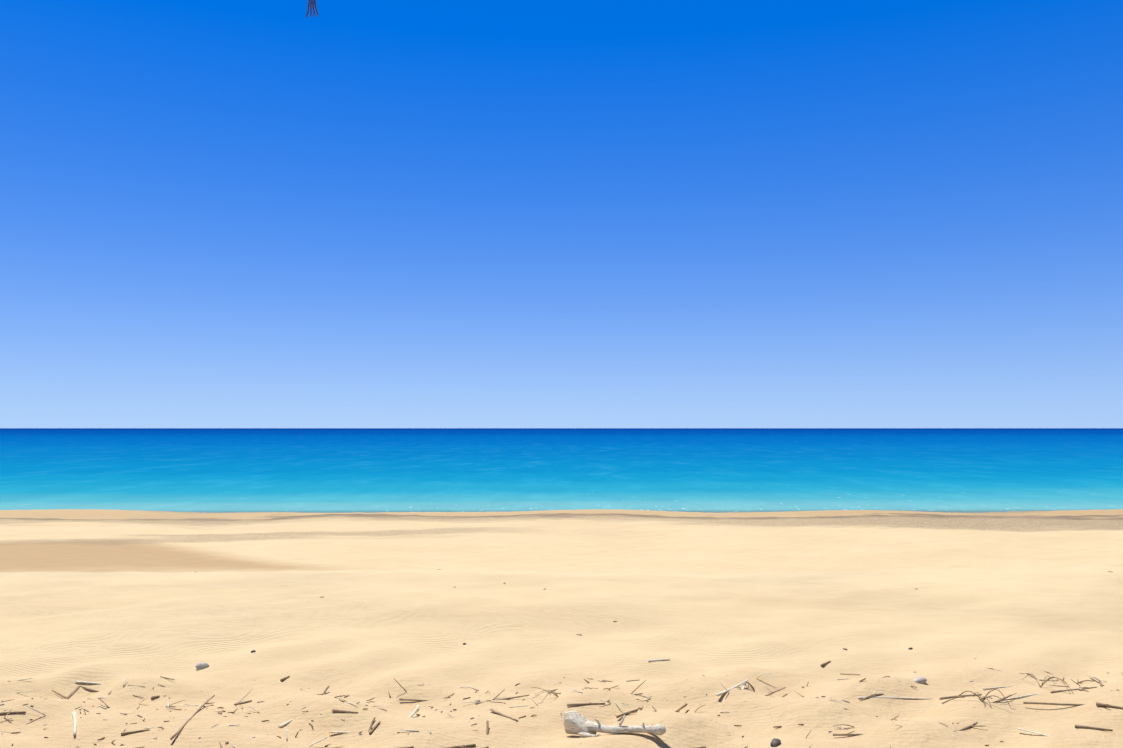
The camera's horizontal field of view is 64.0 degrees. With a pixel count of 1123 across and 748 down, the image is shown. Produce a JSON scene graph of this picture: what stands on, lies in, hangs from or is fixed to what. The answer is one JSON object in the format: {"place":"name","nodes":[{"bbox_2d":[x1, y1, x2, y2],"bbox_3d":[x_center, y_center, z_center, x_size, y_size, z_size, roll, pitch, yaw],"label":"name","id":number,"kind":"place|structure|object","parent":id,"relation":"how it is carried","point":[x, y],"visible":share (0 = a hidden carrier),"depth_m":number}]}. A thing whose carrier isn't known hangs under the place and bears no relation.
{"place":"outdoors","nodes":[
{"label":"outdoors","id":0,"kind":"place"},
{"bbox_2d":[306,0,317,16],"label":"frond","id":1,"kind":"object","parent":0,"point":[311,3],"visible":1,"depth_m":1.44},
{"bbox_2d":[0,509,1122,747],"bbox_3d":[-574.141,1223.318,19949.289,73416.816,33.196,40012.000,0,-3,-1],"label":"beach","id":2,"kind":"structure","parent":0,"point":[146,601],"depth_m":7.55},
{"bbox_2d":[0,711,25,714],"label":"dark stick","id":3,"kind":"object","parent":2,"relation":"on","point":[6,713],"visible":0.96,"depth_m":5.25},
{"bbox_2d":[52,685,79,698],"bbox_3d":[-3.128,2.029,5.566,0.152,0.023,0.655,1,-4,-18],"label":"twig","id":4,"kind":"object","parent":2,"relation":"on","point":[72,693],"visible":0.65,"depth_m":5.71},
{"bbox_2d":[72,712,76,734],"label":"stick","id":5,"kind":"object","parent":2,"relation":"on","point":[74,720],"visible":0.92,"depth_m":5.11},
{"bbox_2d":[75,681,102,683],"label":"stick","id":6,"kind":"object","parent":2,"relation":"on","point":[87,682],"visible":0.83,"depth_m":6.06},
{"bbox_2d":[80,686,98,691],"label":"stick","id":7,"kind":"object","parent":2,"relation":"on","point":[89,688],"visible":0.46,"depth_m":5.99},
{"bbox_2d":[121,729,149,734],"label":"stick","id":8,"kind":"object","parent":2,"relation":"on","point":[130,732],"visible":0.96,"depth_m":4.93},
{"bbox_2d":[170,695,214,739],"bbox_3d":[-2.115,1.963,5.165,0.020,0.014,0.784,0,-3,-6],"label":"stick","id":9,"kind":"object","parent":2,"relation":"on","point":[182,726],"visible":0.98,"depth_m":5.07},
{"bbox_2d":[195,662,208,669],"bbox_3d":[-2.538,2.068,6.348,0.092,0.060,0.069,4,-11,-24],"label":"grey pebble","id":10,"kind":"object","parent":2,"relation":"on","point":[201,665],"visible":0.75,"depth_m":6.33},
{"bbox_2d":[234,700,251,704],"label":"stick","id":11,"kind":"object","parent":2,"relation":"on","point":[248,701],"visible":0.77,"depth_m":5.54},
{"bbox_2d":[278,719,292,727],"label":"stick","id":12,"kind":"object","parent":2,"relation":"on","point":[283,724],"visible":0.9,"depth_m":5.15},
{"bbox_2d":[329,731,348,732],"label":"stick","id":13,"kind":"object","parent":2,"relation":"on","point":[338,732],"visible":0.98,"depth_m":5.01},
{"bbox_2d":[332,709,357,712],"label":"stick","id":14,"kind":"object","parent":2,"relation":"on","point":[336,710],"visible":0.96,"depth_m":5.19},
{"bbox_2d":[368,717,374,731],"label":"dark stick","id":15,"kind":"object","parent":2,"relation":"on","point":[372,722],"visible":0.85,"depth_m":5.01},
{"bbox_2d":[369,721,380,734],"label":"stick","id":16,"kind":"object","parent":2,"relation":"on","point":[374,728],"visible":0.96,"depth_m":4.96},
{"bbox_2d":[399,698,427,700],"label":"pale stick","id":17,"kind":"object","parent":2,"relation":"on","point":[401,699],"visible":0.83,"depth_m":5.57},
{"bbox_2d":[408,705,418,716],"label":"stick","id":18,"kind":"object","parent":2,"relation":"on","point":[413,712],"visible":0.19,"depth_m":5.25},
{"bbox_2d":[444,744,475,747],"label":"stick","id":19,"kind":"object","parent":2,"relation":"on","point":[466,746],"visible":0.94,"depth_m":4.65},
{"bbox_2d":[486,720,488,734],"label":"stick","id":20,"kind":"object","parent":2,"relation":"on","point":[487,727],"visible":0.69,"depth_m":4.86},
{"bbox_2d":[1,686,1002,747],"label":"reed debris","id":21,"kind":"object","parent":2,"relation":"on","point":[532,700],"visible":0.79,"depth_m":5.00},
{"bbox_2d":[475,689,528,704],"bbox_3d":[-0.373,1.952,5.455,0.358,0.043,0.089,2,-4,-30],"label":"long twig","id":22,"kind":"object","parent":2,"relation":"on","point":[503,698],"visible":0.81,"depth_m":5.44},
{"bbox_2d":[490,709,517,720],"bbox_3d":[-0.327,1.924,5.070,0.020,0.012,0.255,3,-4,-39],"label":"dark stick","id":23,"kind":"object","parent":2,"relation":"on","point":[497,712],"visible":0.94,"depth_m":5.07},
{"bbox_2d":[0,687,1088,747],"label":"twigs","id":24,"kind":"object","parent":2,"relation":"on","point":[502,702],"visible":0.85,"depth_m":5.00},
{"bbox_2d":[532,690,557,703],"bbox_3d":[-0.124,1.912,5.359,0.160,0.054,0.174,-1,-4,23],"label":"dry plant","id":25,"kind":"object","parent":2,"relation":"on","point":[555,694],"visible":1,"depth_m":5.40},
{"bbox_2d":[1,685,1103,747],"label":"debris crumbs","id":26,"kind":"object","parent":2,"relation":"on","point":[431,707],"visible":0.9,"depth_m":5.11},
{"bbox_2d":[0,668,1122,729],"bbox_3d":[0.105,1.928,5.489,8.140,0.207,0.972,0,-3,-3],"label":"reed debris line","id":27,"kind":"object","parent":2,"relation":"on","point":[417,684],"visible":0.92,"depth_m":5.44},
{"bbox_2d":[23,658,1118,717],"bbox_3d":[0.078,1.991,5.801,8.327,0.135,1.242,0,-3,-1],"label":"beach debris","id":28,"kind":"object","parent":2,"relation":"on","point":[416,714],"visible":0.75,"depth_m":5.34},
{"bbox_2d":[567,703,604,705],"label":"stick","id":29,"kind":"object","parent":2,"relation":"on","point":[574,704],"visible":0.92,"depth_m":5.22},
{"bbox_2d":[108,668,1082,721],"bbox_3d":[0.115,1.967,5.635,8.196,0.149,0.784,0,-3,-4],"label":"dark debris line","id":30,"kind":"object","parent":2,"relation":"on","point":[508,698],"visible":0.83,"depth_m":5.59},
{"bbox_2d":[563,710,665,736],"bbox_3d":[0.275,1.841,4.729,0.576,0.116,0.180,-9,-7,27],"label":"driftwood root","id":31,"kind":"object","parent":2,"relation":"on","point":[575,722],"visible":1,"depth_m":4.74},
{"bbox_2d":[616,709,637,717],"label":"dark stick","id":32,"kind":"object","parent":2,"relation":"on","point":[626,713],"visible":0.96,"depth_m":5.11},
{"bbox_2d":[195,569,1110,649],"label":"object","id":33,"kind":"object","parent":2,"relation":"on","point":[613,621],"visible":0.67,"depth_m":7.75},
{"bbox_2d":[648,659,669,661],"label":"pale stick","id":34,"kind":"object","parent":2,"relation":"on","point":[657,660],"visible":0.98,"depth_m":6.35},
{"bbox_2d":[675,703,687,711],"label":"stick","id":35,"kind":"object","parent":2,"relation":"on","point":[682,707],"visible":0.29,"depth_m":5.26},
{"bbox_2d":[716,679,748,695],"bbox_3d":[1.058,1.925,5.521,0.023,0.015,0.414,-3,-4,38],"label":"stick","id":36,"kind":"object","parent":2,"relation":"on","point":[725,691],"visible":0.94,"depth_m":5.48},
{"bbox_2d":[770,738,780,746],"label":"dark pebble","id":37,"kind":"object","parent":2,"relation":"on","point":[775,742],"visible":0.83,"depth_m":4.54},
{"bbox_2d":[766,687,785,695],"bbox_3d":[1.203,1.987,5.544,0.095,0.014,0.567,-3,-5,42],"label":"twig","id":38,"kind":"object","parent":2,"relation":"on","point":[774,691],"visible":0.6,"depth_m":5.64},
{"bbox_2d":[833,731,862,735],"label":"stick","id":39,"kind":"object","parent":2,"relation":"on","point":[847,734],"visible":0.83,"depth_m":4.73},
{"bbox_2d":[860,693,883,700],"bbox_3d":[1.904,1.961,5.412,0.369,0.069,0.012,1,-4,-18],"label":"twig","id":40,"kind":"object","parent":2,"relation":"on","point":[871,695],"depth_m":5.40},
{"bbox_2d":[857,697,931,698],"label":"white stick","id":41,"kind":"object","parent":2,"relation":"on","point":[895,697],"visible":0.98,"depth_m":5.39},
{"bbox_2d":[913,677,926,683],"bbox_3d":[2.254,1.934,5.657,0.093,0.046,0.058,-7,-2,-13],"label":"pale pebble","id":42,"kind":"object","parent":2,"relation":"on","point":[921,680],"visible":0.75,"depth_m":5.64},
{"bbox_2d":[939,692,981,699],"bbox_3d":[2.373,1.908,5.297,0.284,0.015,0.127,2,-4,-31],"label":"twig cluster","id":43,"kind":"object","parent":2,"relation":"on","point":[950,697],"visible":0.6,"depth_m":5.31},
{"bbox_2d":[958,722,982,730],"bbox_3d":[2.163,1.903,4.810,0.317,0.016,0.075,2,-4,-32],"label":"stick","id":44,"kind":"object","parent":2,"relation":"on","point":[969,726],"visible":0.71,"depth_m":4.85},
{"bbox_2d":[954,689,1015,709],"bbox_3d":[2.435,1.849,5.191,0.327,0.088,0.196,-1,-4,22],"label":"dry plant","id":45,"kind":"object","parent":2,"relation":"on","point":[983,699],"visible":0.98,"depth_m":5.19},
{"bbox_2d":[974,693,1015,707],"bbox_3d":[2.529,1.893,5.195,0.432,0.039,0.082,3,-4,-37],"label":"twig cluster","id":46,"kind":"object","parent":2,"relation":"on","point":[999,700],"visible":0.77,"depth_m":5.23},
{"bbox_2d":[982,686,1010,688],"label":"pale stick","id":47,"kind":"object","parent":2,"relation":"on","point":[996,687],"visible":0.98,"depth_m":5.61},
{"bbox_2d":[1008,693,1038,699],"bbox_3d":[2.728,1.940,5.380,0.801,0.014,0.014,2,-4,-25],"label":"stick","id":48,"kind":"object","parent":2,"relation":"on","point":[1023,696],"visible":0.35,"depth_m":5.40},
{"bbox_2d":[1017,728,1048,735],"bbox_3d":[2.513,1.885,4.701,0.016,0.009,0.243,3,-5,-40],"label":"stick","id":49,"kind":"object","parent":2,"relation":"on","point":[1032,732],"visible":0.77,"depth_m":4.73},
{"bbox_2d":[1022,675,1073,693],"bbox_3d":[3.066,1.902,5.562,0.244,0.091,0.419,0,-3,-1],"label":"dry plant","id":50,"kind":"object","parent":2,"relation":"on","point":[1045,681],"visible":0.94,"depth_m":5.54},
{"bbox_2d":[1023,701,1084,705],"bbox_3d":[2.948,1.911,5.196,0.522,0.014,0.019,0,-3,7],"label":"stick","id":51,"kind":"object","parent":2,"relation":"on","point":[1062,704],"visible":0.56,"depth_m":5.20},
{"bbox_2d":[1050,687,1096,692],"bbox_3d":[3.138,1.933,5.501,0.356,0.012,0.010,1,-4,-17],"label":"long twig","id":52,"kind":"object","parent":2,"relation":"on","point":[1070,690],"visible":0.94,"depth_m":5.49},
{"bbox_2d":[1075,725,1112,731],"bbox_3d":[2.794,1.861,4.718,0.173,0.020,0.018,-1,-4,20],"label":"stick","id":53,"kind":"object","parent":2,"relation":"on","point":[1089,727],"visible":1,"depth_m":4.71},
{"bbox_2d":[1096,702,1122,708],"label":"stick","id":54,"kind":"object","parent":2,"relation":"on","point":[1105,705],"visible":0.98,"depth_m":5.08},
{"bbox_2d":[0,428,1122,512],"bbox_3d":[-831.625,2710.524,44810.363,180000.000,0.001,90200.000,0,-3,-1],"label":"sea water","id":55,"kind":"structure","parent":0,"point":[377,470],"depth_m":70.79},
{"bbox_2d":[0,0,1122,427],"label":"sky","id":56,"kind":"structure","parent":0,"point":[214,213]}
]}

